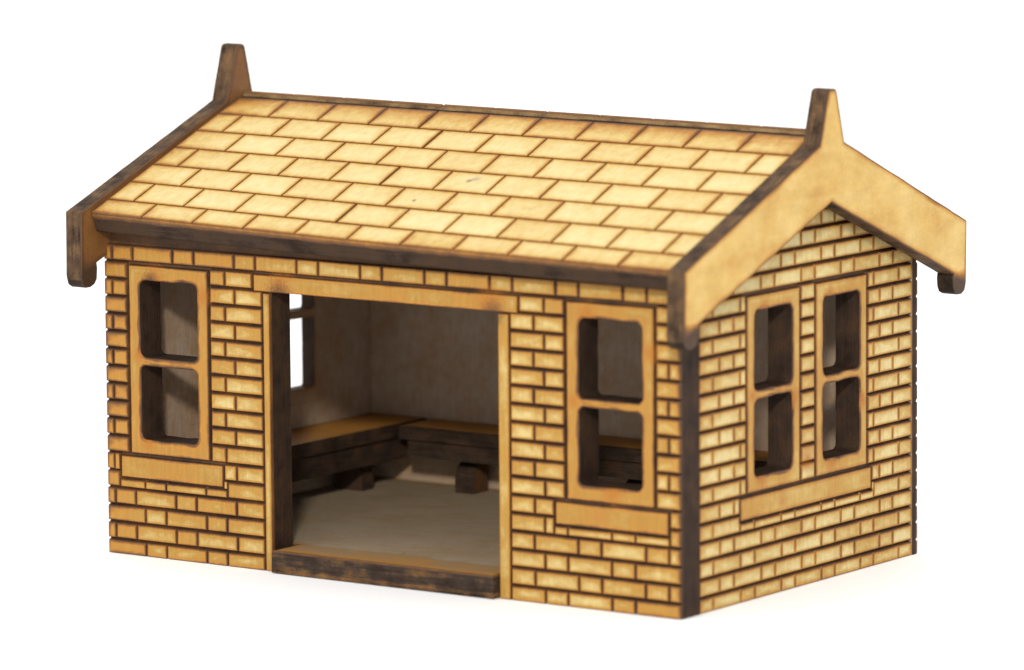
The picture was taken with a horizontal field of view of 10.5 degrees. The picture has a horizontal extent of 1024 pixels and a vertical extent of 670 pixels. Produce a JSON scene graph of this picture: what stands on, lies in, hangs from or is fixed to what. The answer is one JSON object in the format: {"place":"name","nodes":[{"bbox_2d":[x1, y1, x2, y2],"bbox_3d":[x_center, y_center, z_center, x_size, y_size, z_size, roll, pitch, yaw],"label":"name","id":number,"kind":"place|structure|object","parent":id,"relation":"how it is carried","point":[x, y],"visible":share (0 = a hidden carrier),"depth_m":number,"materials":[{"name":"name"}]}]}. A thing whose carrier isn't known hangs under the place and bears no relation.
{"place":"outdoors","nodes":[
{"label":"outdoors","id":0,"kind":"place"},
{"bbox_2d":[0,0,1023,669],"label":"ground","id":1,"kind":"structure","parent":0,"point":[94,94],"depth_m":0.91,"materials":[{"name":"white"}]},
{"bbox_2d":[66,43,966,618],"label":"model building","id":2,"kind":"structure","parent":0,"point":[702,311],"depth_m":0.64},
{"bbox_2d":[291,413,426,490],"bbox_3d":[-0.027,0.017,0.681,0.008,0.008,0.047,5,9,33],"label":"bench","id":3,"kind":"object","parent":2,"relation":"on","point":[349,451],"visible":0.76,"depth_m":0.69,"materials":[{"name":"brown wood"}]},
{"bbox_2d":[399,418,767,494],"bbox_3d":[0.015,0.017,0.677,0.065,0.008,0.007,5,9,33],"label":"bench","id":4,"kind":"object","parent":2,"relation":"on","point":[472,448],"visible":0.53,"depth_m":0.69,"materials":[{"name":"brown wood"}]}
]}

